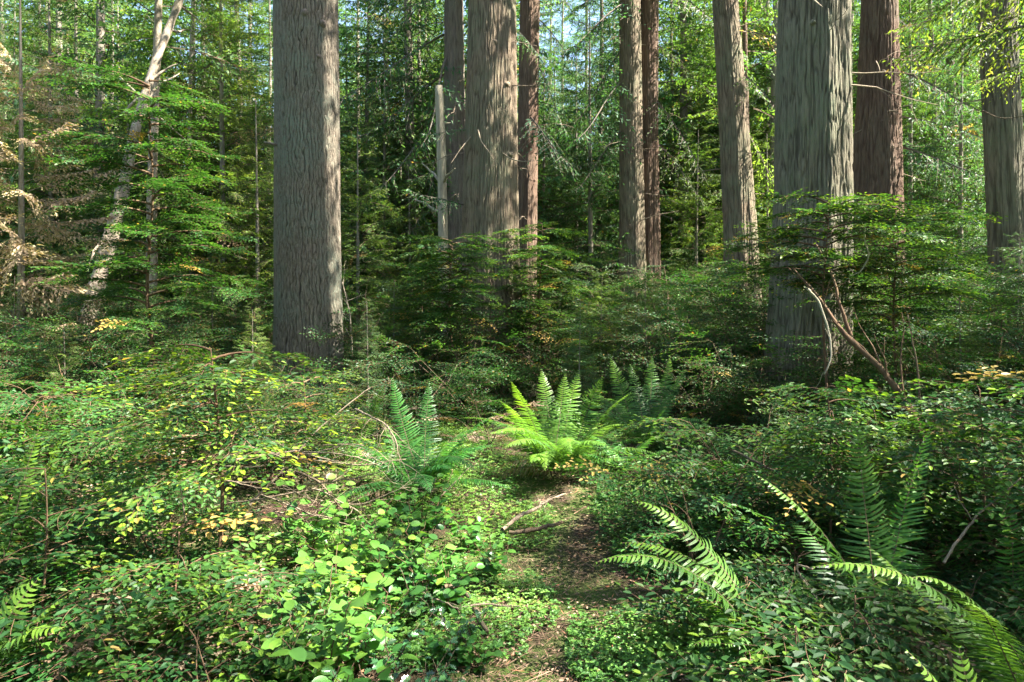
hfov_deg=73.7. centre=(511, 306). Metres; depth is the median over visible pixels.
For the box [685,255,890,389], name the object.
huckleberry shrub
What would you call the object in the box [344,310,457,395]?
huckleberry shrub
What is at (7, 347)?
huckleberry shrub
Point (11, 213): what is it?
conifer seedling
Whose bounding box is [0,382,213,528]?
huckleberry shrub
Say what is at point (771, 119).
conifer tree
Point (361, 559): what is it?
salal plant
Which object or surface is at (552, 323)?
huckleberry shrub
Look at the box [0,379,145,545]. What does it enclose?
huckleberry shrub
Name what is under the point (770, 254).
huckleberry shrub
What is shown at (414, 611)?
salal plant
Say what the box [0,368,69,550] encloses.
huckleberry shrub
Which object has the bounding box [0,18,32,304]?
conifer seedling
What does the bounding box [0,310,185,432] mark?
huckleberry shrub
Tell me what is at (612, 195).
conifer seedling
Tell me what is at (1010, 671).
sword fern
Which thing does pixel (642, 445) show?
sword fern
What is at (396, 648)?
salal plant
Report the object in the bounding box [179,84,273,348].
conifer seedling
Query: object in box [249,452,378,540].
dead branch
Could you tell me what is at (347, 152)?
conifer seedling
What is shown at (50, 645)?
salal plant
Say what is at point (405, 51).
conifer tree
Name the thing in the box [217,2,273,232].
conifer tree
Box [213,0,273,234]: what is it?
conifer tree
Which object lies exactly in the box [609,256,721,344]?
huckleberry shrub
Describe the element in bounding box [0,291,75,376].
huckleberry shrub
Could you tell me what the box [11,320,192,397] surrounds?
huckleberry shrub
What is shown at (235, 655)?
huckleberry shrub
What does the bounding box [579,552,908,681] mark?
huckleberry shoot
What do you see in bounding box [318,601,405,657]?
holly seedling
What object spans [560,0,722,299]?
conifer tree
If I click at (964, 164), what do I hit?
conifer seedling
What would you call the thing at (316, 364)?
huckleberry shrub
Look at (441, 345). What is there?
huckleberry shrub
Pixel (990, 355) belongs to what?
huckleberry shrub
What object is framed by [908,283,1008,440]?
conifer seedling
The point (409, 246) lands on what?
conifer seedling
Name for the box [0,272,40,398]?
conifer seedling
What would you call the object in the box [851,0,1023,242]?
conifer tree
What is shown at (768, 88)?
conifer tree
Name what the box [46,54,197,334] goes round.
conifer seedling
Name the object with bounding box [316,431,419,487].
dead branch
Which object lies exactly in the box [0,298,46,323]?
huckleberry shrub
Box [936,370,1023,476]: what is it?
huckleberry shrub
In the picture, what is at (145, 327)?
huckleberry shrub
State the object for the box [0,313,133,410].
huckleberry shrub
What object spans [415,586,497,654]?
holly seedling
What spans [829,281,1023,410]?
huckleberry shrub
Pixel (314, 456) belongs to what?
dead branch
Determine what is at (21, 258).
dead conifer
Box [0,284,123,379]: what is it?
huckleberry shrub
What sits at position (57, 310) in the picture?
huckleberry shrub
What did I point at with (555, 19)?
sky
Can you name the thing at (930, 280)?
huckleberry shrub
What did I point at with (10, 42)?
conifer tree
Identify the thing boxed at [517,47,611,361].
conifer seedling
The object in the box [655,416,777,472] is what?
huckleberry shrub
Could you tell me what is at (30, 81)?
conifer seedling
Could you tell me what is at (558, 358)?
huckleberry shrub
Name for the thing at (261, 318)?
huckleberry shrub
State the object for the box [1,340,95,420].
huckleberry shrub
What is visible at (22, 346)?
huckleberry shrub
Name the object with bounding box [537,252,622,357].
huckleberry shrub
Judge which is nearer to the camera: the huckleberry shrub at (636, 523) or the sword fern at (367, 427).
the huckleberry shrub at (636, 523)
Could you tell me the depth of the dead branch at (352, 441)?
4.58 m
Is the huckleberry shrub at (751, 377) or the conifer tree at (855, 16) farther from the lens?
the conifer tree at (855, 16)
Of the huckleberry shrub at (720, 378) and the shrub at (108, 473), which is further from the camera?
the huckleberry shrub at (720, 378)
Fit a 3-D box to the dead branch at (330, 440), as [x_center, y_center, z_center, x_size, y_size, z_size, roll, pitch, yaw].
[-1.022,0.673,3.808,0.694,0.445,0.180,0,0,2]
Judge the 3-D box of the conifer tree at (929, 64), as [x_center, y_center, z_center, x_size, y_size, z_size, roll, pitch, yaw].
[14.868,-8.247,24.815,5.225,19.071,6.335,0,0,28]
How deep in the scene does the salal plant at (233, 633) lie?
2.75 m
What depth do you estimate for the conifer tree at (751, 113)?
19.78 m
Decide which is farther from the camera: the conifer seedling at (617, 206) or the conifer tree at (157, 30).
the conifer seedling at (617, 206)
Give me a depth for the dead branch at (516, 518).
4.76 m
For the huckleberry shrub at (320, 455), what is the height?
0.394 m
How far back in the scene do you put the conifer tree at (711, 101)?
38.04 m
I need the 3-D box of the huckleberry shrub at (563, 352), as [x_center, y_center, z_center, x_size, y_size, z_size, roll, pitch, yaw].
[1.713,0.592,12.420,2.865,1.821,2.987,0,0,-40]
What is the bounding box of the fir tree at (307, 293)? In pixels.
[264,0,349,411]
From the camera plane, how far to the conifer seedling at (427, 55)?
23.83 m
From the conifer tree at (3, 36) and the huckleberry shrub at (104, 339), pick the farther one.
the conifer tree at (3, 36)
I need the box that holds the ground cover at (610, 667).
[129,388,919,681]
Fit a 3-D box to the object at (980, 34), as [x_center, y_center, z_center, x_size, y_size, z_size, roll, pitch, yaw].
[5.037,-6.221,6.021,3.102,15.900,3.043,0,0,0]
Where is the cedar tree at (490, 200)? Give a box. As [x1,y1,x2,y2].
[396,0,545,402]
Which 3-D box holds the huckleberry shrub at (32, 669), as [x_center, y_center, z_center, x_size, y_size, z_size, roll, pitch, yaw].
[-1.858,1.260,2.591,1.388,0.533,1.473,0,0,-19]
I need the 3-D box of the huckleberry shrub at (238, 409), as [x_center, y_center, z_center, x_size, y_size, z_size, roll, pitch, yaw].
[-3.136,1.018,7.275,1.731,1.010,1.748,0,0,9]
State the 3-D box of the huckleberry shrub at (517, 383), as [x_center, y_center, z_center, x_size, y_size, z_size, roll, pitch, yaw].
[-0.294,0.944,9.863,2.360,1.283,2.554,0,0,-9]
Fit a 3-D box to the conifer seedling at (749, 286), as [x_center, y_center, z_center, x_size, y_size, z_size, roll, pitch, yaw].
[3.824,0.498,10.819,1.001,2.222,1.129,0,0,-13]
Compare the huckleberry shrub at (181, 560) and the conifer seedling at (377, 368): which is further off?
the conifer seedling at (377, 368)
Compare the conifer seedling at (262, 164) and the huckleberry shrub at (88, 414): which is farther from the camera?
the conifer seedling at (262, 164)
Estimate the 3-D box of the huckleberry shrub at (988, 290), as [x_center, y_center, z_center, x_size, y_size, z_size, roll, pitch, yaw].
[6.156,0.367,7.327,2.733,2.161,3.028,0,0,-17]
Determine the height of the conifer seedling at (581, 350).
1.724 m
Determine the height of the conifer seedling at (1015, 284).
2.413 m
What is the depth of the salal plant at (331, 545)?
3.90 m
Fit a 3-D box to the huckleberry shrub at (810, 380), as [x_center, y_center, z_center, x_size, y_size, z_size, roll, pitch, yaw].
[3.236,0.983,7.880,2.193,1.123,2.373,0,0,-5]
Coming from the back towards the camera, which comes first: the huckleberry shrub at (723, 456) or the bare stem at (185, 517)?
the huckleberry shrub at (723, 456)
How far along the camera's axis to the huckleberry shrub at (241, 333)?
10.30 m
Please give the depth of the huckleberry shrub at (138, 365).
7.43 m
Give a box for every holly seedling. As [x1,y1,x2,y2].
[292,569,356,633]
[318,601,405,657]
[321,625,415,681]
[344,605,441,671]
[377,631,470,681]
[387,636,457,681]
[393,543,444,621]
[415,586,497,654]
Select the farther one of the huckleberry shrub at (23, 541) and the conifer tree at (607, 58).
the conifer tree at (607, 58)
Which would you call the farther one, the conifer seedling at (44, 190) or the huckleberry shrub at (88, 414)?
the conifer seedling at (44, 190)
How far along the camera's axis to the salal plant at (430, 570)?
3.59 m
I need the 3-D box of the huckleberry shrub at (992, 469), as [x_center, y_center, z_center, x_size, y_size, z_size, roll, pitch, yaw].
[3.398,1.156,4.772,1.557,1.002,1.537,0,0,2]
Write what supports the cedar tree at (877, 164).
on the ground at (526, 493)
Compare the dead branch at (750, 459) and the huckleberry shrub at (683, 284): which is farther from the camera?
the huckleberry shrub at (683, 284)
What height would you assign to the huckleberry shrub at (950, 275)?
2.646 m
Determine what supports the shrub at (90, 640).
on the ground at (526, 493)
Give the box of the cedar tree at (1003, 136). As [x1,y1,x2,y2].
[922,0,1023,354]
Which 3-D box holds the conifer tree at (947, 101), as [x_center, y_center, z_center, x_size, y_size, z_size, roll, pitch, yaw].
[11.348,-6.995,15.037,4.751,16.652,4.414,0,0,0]
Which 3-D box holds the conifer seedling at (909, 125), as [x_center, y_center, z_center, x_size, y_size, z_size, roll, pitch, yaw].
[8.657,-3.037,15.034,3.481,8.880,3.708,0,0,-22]
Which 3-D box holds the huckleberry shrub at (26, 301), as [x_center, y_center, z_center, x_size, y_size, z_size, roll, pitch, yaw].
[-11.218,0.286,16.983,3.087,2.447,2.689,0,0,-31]
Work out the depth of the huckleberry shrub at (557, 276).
16.11 m
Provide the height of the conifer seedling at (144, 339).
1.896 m
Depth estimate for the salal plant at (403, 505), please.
4.91 m
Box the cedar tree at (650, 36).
[612,0,717,348]
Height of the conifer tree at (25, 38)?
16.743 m
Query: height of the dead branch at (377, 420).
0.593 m
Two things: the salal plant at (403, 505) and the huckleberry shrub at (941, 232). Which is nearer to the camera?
the salal plant at (403, 505)
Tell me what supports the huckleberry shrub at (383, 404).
on the ground at (526, 493)
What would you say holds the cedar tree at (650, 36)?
on the ground at (526, 493)
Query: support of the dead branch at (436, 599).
on the ground cover at (610, 667)
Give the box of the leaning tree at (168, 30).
[72,0,207,341]
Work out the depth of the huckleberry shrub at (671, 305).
10.55 m
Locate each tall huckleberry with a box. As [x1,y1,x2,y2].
[372,231,522,410]
[485,221,617,398]
[699,187,956,442]
[788,198,1014,444]
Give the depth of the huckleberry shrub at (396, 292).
16.12 m
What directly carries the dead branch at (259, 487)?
on the ground at (526, 493)
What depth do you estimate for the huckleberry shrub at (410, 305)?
14.15 m
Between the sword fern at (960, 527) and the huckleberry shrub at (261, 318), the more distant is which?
the huckleberry shrub at (261, 318)
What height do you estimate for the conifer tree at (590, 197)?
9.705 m
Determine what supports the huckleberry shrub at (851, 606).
on the ground at (526, 493)
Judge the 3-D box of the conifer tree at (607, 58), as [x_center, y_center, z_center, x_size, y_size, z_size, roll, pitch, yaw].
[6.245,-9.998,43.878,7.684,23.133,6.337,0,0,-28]
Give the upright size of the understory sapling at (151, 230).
4.033 m
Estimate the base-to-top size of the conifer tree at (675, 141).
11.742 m
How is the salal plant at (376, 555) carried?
on the ground at (526, 493)
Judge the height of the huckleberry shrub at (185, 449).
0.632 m
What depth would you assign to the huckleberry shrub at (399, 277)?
14.09 m
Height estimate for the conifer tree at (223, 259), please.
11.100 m
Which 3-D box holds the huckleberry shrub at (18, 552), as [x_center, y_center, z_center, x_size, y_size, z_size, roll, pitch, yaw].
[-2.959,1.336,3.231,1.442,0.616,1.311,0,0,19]
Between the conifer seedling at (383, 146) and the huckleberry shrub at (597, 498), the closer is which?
the huckleberry shrub at (597, 498)
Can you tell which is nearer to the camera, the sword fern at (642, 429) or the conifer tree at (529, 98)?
the sword fern at (642, 429)
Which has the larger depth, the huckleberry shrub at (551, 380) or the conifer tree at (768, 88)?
the conifer tree at (768, 88)
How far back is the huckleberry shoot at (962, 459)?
3.52 m
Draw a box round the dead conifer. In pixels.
[0,0,143,410]
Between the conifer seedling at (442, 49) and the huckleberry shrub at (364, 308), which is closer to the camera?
the huckleberry shrub at (364, 308)
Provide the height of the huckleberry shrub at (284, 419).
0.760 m
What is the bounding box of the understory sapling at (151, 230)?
[28,52,269,411]
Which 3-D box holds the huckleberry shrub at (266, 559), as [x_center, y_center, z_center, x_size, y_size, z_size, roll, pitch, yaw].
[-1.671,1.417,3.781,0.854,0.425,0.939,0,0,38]
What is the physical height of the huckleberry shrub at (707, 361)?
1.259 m
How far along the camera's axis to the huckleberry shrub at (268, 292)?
12.61 m
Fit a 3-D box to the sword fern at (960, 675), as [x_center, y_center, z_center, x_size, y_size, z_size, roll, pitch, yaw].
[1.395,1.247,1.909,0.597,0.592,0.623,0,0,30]
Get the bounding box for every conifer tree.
[0,0,45,323]
[0,0,94,230]
[0,0,135,302]
[0,0,136,254]
[0,0,202,323]
[0,4,43,154]
[30,1,63,81]
[60,0,264,344]
[70,0,273,338]
[71,0,161,198]
[93,1,138,163]
[137,0,270,342]
[158,0,273,316]
[207,4,246,192]
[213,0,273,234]
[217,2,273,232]
[338,0,417,353]
[339,0,465,232]
[339,0,467,357]
[340,0,465,369]
[340,1,423,207]
[343,3,415,170]
[361,0,443,195]
[401,10,441,206]
[404,0,599,311]
[464,0,588,375]
[538,0,617,247]
[539,0,587,240]
[539,0,670,350]
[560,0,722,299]
[569,1,608,182]
[594,7,675,223]
[595,0,759,346]
[597,1,618,178]
[603,0,718,236]
[658,0,719,253]
[659,0,859,217]
[662,2,749,235]
[690,0,777,253]
[692,3,720,222]
[716,0,772,210]
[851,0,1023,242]
[851,1,902,133]
[852,0,983,255]
[853,6,860,79]
[900,0,982,204]
[901,0,1023,238]
[902,0,1023,202]
[903,0,1023,338]
[920,3,1023,211]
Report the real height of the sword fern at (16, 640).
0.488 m
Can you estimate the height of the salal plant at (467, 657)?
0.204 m
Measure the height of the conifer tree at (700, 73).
18.264 m
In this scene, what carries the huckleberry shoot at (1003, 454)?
on the ground at (526, 493)
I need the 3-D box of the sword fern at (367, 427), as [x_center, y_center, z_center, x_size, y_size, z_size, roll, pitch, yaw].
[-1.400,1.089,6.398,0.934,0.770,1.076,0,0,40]
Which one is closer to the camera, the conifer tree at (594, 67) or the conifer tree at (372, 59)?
the conifer tree at (594, 67)
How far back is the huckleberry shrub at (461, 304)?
13.40 m
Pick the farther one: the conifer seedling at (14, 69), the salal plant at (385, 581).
the conifer seedling at (14, 69)
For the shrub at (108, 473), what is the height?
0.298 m
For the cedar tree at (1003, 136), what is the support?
on the ground at (526, 493)
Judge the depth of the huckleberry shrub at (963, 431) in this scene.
4.02 m
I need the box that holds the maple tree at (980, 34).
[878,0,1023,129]
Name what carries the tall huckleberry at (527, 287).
on the ground at (526, 493)
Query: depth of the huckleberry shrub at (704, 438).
4.42 m
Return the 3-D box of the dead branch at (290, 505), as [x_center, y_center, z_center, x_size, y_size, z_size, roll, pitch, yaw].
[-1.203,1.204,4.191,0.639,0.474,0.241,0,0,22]
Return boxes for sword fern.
[0,409,73,610]
[0,575,130,681]
[29,579,189,681]
[49,429,190,553]
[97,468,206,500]
[141,544,235,638]
[239,513,325,584]
[295,383,424,460]
[328,378,507,501]
[458,369,668,479]
[559,410,674,475]
[579,356,720,453]
[596,501,864,681]
[754,415,988,681]
[769,598,895,681]
[813,543,1023,681]
[887,439,1014,565]
[905,645,982,681]
[906,489,1023,628]
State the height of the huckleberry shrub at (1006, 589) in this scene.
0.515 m
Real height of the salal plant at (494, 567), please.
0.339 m
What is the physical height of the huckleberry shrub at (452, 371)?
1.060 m
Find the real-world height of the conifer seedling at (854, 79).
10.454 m
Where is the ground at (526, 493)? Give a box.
[2,331,1023,681]
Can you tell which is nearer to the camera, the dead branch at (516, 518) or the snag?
the dead branch at (516, 518)
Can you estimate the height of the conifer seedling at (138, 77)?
10.438 m
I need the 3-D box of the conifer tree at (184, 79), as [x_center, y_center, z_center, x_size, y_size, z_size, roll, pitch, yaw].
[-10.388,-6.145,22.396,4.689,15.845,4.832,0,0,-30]
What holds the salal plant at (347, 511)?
on the ground at (526, 493)
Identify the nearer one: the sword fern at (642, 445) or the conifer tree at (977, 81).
the sword fern at (642, 445)
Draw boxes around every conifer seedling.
[0,0,132,340]
[0,6,60,333]
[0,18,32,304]
[0,19,18,298]
[0,57,55,294]
[0,74,92,331]
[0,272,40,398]
[3,14,91,235]
[10,4,114,316]
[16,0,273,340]
[35,316,99,458]
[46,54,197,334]
[64,3,207,320]
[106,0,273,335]
[118,279,171,414]
[164,6,272,320]
[165,0,361,343]
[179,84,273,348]
[183,267,234,400]
[229,306,280,416]
[235,92,272,228]
[243,53,392,332]
[338,0,437,314]
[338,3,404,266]
[339,297,401,429]
[340,31,437,348]
[340,38,393,211]
[340,115,415,374]
[360,0,466,258]
[363,161,450,357]
[364,278,420,407]
[371,0,566,309]
[390,0,466,259]
[516,0,614,324]
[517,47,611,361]
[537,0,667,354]
[537,36,602,295]
[537,45,618,357]
[539,0,618,247]
[547,297,603,419]
[573,270,626,394]
[598,153,676,309]
[602,106,667,332]
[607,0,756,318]
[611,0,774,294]
[621,266,670,400]
[660,124,723,359]
[666,58,765,329]
[692,0,773,300]
[701,63,764,245]
[707,124,774,318]
[727,269,767,388]
[761,0,984,276]
[765,50,916,257]
[899,0,987,359]
[903,0,988,341]
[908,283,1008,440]
[920,30,1023,280]
[969,16,1023,221]
[969,47,1023,226]
[977,232,1023,418]
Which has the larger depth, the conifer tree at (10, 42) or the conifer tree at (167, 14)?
the conifer tree at (10, 42)
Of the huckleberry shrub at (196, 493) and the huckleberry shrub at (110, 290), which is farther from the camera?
the huckleberry shrub at (110, 290)
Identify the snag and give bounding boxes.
[414,85,460,383]
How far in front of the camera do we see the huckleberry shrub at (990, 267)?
8.51 m
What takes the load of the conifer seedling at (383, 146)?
on the ground at (526, 493)
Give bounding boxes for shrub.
[0,278,100,340]
[0,283,189,380]
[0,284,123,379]
[0,286,128,350]
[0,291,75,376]
[0,293,165,414]
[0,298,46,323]
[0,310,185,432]
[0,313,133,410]
[0,316,69,375]
[0,322,132,429]
[0,333,84,388]
[0,335,26,401]
[0,339,246,471]
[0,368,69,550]
[0,379,121,509]
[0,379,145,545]
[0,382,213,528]
[0,408,215,576]
[0,470,272,587]
[0,485,146,636]
[0,519,211,681]
[0,525,259,678]
[0,540,46,580]
[0,542,144,629]
[0,542,217,681]
[1,323,234,432]
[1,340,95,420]
[1,381,78,457]
[1,383,129,528]
[2,593,245,681]
[3,584,269,681]
[6,346,270,461]
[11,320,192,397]
[15,285,203,392]
[16,266,180,348]
[42,316,240,418]
[60,434,203,521]
[71,573,346,681]
[74,403,269,478]
[74,473,207,515]
[76,292,201,371]
[83,274,243,392]
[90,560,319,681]
[98,269,234,338]
[119,352,304,448]
[121,500,311,604]
[125,293,248,363]
[134,471,245,520]
[156,271,272,367]
[156,271,275,391]
[157,356,260,408]
[162,290,273,380]
[167,393,350,504]
[173,279,273,376]
[184,352,349,435]
[207,354,318,402]
[216,376,391,447]
[240,251,374,367]
[240,359,388,422]
[244,316,379,387]
[260,257,430,378]
[274,422,356,464]
[289,370,453,453]
[299,294,510,414]
[314,347,499,447]
[326,373,393,412]
[336,318,478,412]
[342,294,544,407]
[344,256,461,373]
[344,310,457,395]
[344,331,412,396]
[347,268,456,364]
[348,271,459,360]
[368,308,538,426]
[410,330,574,420]
[416,263,548,347]
[417,395,547,453]
[434,299,639,405]
[453,245,643,376]
[513,326,619,396]
[521,245,634,376]
[531,291,675,389]
[536,350,655,421]
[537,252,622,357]
[537,271,597,364]
[541,249,578,351]
[544,269,692,383]
[550,425,760,559]
[560,265,714,393]
[567,263,714,355]
[569,302,730,417]
[575,239,768,397]
[596,453,818,621]
[603,456,799,568]
[604,440,855,554]
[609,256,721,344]
[613,389,879,540]
[615,341,771,434]
[617,282,769,417]
[622,264,768,371]
[635,269,857,418]
[649,327,853,427]
[653,263,769,395]
[653,521,927,608]
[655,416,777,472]
[664,265,764,355]
[670,251,886,364]
[673,245,770,340]
[680,356,849,439]
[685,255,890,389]
[692,342,881,430]
[703,365,857,436]
[713,550,960,681]
[714,452,934,549]
[729,242,979,387]
[744,376,911,472]
[744,384,1019,511]
[746,246,906,257]
[746,257,912,352]
[751,432,837,469]
[753,549,1023,674]
[755,221,988,396]
[763,230,1023,386]
[776,322,1023,448]
[776,351,956,438]
[790,384,972,469]
[795,394,1023,623]
[800,323,1023,445]
[803,376,914,442]
[807,503,961,571]
[818,553,1023,674]
[821,412,1023,536]
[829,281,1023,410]
[831,386,1023,563]
[853,233,987,377]
[853,321,1023,472]
[854,243,989,371]
[856,260,1023,397]
[888,267,1023,417]
[893,405,1023,555]
[897,396,1023,511]
[901,253,989,330]
[906,212,985,329]
[906,213,976,291]
[910,246,1023,383]
[911,216,987,344]
[912,518,1023,627]
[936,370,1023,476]
[942,317,1023,443]
[963,330,1023,417]
[969,266,1023,335]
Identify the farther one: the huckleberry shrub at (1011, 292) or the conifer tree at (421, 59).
the conifer tree at (421, 59)
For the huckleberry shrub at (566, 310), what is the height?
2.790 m
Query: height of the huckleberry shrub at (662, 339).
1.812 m
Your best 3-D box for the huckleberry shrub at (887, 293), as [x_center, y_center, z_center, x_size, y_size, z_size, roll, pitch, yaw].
[5.674,0.017,11.052,3.521,2.955,3.080,0,0,10]
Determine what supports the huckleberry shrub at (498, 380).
on the ground at (526, 493)
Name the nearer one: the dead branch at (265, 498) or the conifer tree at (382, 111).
the dead branch at (265, 498)
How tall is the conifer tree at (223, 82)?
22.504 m
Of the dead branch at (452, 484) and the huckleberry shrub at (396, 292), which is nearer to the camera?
the dead branch at (452, 484)
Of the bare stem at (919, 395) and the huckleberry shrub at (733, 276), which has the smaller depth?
the bare stem at (919, 395)
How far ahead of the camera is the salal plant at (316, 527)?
4.20 m
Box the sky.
[5,0,1022,168]
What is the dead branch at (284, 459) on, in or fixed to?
on the ground at (526, 493)
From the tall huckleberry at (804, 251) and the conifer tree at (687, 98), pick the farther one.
the conifer tree at (687, 98)
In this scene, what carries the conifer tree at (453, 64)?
on the ground at (526, 493)
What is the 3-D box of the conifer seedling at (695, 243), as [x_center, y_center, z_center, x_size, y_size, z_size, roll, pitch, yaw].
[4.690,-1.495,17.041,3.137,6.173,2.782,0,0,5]
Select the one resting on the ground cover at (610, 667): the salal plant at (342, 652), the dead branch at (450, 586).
the dead branch at (450, 586)
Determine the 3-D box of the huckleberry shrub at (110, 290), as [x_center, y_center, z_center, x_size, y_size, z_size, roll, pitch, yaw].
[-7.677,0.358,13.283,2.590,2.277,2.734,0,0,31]
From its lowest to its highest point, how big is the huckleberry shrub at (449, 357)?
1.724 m
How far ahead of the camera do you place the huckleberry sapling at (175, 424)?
3.49 m
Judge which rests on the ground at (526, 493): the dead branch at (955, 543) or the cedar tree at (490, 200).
the cedar tree at (490, 200)
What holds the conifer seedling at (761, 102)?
on the ground at (526, 493)
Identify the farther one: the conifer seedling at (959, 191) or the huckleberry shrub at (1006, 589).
the conifer seedling at (959, 191)
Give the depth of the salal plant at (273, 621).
2.73 m
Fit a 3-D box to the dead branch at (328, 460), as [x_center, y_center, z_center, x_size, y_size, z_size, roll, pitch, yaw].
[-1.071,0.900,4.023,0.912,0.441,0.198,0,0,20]
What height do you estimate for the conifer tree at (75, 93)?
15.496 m
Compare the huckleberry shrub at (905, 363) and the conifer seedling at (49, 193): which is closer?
the huckleberry shrub at (905, 363)
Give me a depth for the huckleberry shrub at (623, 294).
12.81 m
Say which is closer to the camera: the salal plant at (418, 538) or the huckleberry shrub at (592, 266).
the salal plant at (418, 538)
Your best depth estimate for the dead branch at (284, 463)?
4.05 m
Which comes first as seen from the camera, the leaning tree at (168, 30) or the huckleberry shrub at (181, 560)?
the huckleberry shrub at (181, 560)
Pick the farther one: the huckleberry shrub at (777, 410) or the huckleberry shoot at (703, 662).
the huckleberry shrub at (777, 410)
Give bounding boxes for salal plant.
[0,631,64,681]
[205,582,331,667]
[205,609,294,681]
[212,600,334,681]
[236,544,382,681]
[261,473,355,556]
[287,505,358,577]
[290,550,358,608]
[302,653,419,681]
[310,471,369,527]
[319,509,415,583]
[325,569,399,626]
[328,606,393,673]
[329,643,402,681]
[330,516,381,552]
[355,492,400,532]
[358,524,431,593]
[364,565,429,632]
[374,470,458,545]
[378,518,463,602]
[384,479,440,519]
[392,516,433,577]
[414,534,484,616]
[419,597,477,668]
[433,618,502,674]
[444,503,490,553]
[464,525,515,580]
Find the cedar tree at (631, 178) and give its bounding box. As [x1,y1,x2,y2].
[554,0,687,351]
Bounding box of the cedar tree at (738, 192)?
[688,0,777,347]
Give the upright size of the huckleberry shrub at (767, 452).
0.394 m
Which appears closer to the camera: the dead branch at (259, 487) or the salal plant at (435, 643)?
the salal plant at (435, 643)
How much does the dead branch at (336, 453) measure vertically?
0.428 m
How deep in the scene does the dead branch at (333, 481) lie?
3.85 m
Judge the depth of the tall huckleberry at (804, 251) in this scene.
6.37 m
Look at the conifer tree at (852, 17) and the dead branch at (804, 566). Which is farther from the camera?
the conifer tree at (852, 17)
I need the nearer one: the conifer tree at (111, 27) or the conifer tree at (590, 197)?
the conifer tree at (590, 197)
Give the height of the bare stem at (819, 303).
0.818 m
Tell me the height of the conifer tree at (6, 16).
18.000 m
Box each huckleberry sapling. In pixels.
[19,339,384,580]
[217,368,400,484]
[719,375,960,553]
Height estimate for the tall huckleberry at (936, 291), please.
2.648 m
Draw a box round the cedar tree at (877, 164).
[852,0,984,388]
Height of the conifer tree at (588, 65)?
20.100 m
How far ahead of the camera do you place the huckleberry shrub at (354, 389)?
9.38 m
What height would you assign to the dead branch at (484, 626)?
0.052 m
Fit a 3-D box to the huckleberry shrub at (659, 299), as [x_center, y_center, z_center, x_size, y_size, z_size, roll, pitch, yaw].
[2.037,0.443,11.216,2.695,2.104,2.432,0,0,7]
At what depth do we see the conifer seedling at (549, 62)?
23.91 m
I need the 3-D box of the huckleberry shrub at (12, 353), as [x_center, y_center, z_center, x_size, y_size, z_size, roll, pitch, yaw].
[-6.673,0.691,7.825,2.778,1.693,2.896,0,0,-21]
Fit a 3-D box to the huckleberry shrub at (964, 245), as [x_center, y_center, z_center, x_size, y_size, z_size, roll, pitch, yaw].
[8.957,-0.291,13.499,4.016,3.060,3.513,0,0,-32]
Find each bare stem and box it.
[180,487,192,534]
[342,264,361,356]
[787,266,923,445]
[807,288,831,390]
[809,234,852,335]
[850,225,869,275]
[902,298,921,407]
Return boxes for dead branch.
[214,487,313,513]
[215,479,331,509]
[224,424,336,509]
[236,446,410,504]
[237,466,319,513]
[243,444,326,496]
[249,377,391,509]
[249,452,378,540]
[257,432,374,467]
[261,474,350,539]
[270,425,393,482]
[273,501,383,557]
[282,386,390,459]
[282,454,349,519]
[300,422,394,454]
[301,469,425,514]
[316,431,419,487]
[320,472,434,524]
[341,406,430,476]
[422,591,494,616]
[429,466,470,504]
[444,584,469,597]
[470,588,528,610]
[473,607,488,632]
[501,493,571,530]
[508,520,566,534]
[732,450,828,512]
[735,550,931,658]
[796,563,826,599]
[943,477,1020,563]
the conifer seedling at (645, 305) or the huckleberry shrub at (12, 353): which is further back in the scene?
the conifer seedling at (645, 305)
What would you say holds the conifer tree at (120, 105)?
on the ground at (526, 493)
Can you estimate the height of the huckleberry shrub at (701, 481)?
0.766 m
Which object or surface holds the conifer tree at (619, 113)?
on the ground at (526, 493)
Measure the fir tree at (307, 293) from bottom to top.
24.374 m
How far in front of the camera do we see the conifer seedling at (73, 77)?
23.25 m
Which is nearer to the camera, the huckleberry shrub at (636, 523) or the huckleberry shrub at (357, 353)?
the huckleberry shrub at (636, 523)
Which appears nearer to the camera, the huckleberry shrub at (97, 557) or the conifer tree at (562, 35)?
the huckleberry shrub at (97, 557)
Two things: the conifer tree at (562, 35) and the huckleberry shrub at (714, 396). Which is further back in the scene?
the conifer tree at (562, 35)
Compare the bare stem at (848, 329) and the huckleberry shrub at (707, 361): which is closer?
the bare stem at (848, 329)
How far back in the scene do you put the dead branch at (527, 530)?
4.43 m
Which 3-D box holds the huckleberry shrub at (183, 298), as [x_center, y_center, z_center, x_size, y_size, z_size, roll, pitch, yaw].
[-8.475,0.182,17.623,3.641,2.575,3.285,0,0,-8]
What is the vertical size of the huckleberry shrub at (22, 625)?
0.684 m
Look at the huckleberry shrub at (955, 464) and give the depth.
4.39 m
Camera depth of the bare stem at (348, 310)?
10.99 m
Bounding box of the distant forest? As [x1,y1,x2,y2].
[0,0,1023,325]
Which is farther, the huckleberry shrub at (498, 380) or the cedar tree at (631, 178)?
the cedar tree at (631, 178)
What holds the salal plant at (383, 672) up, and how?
on the ground at (526, 493)
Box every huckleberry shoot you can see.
[0,461,182,663]
[10,503,326,681]
[115,555,374,681]
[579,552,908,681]
[633,589,908,681]
[734,563,1019,681]
[815,379,1023,586]
[895,365,1023,542]
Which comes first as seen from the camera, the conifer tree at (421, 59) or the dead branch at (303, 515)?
the dead branch at (303, 515)
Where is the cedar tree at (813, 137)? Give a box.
[720,0,936,427]

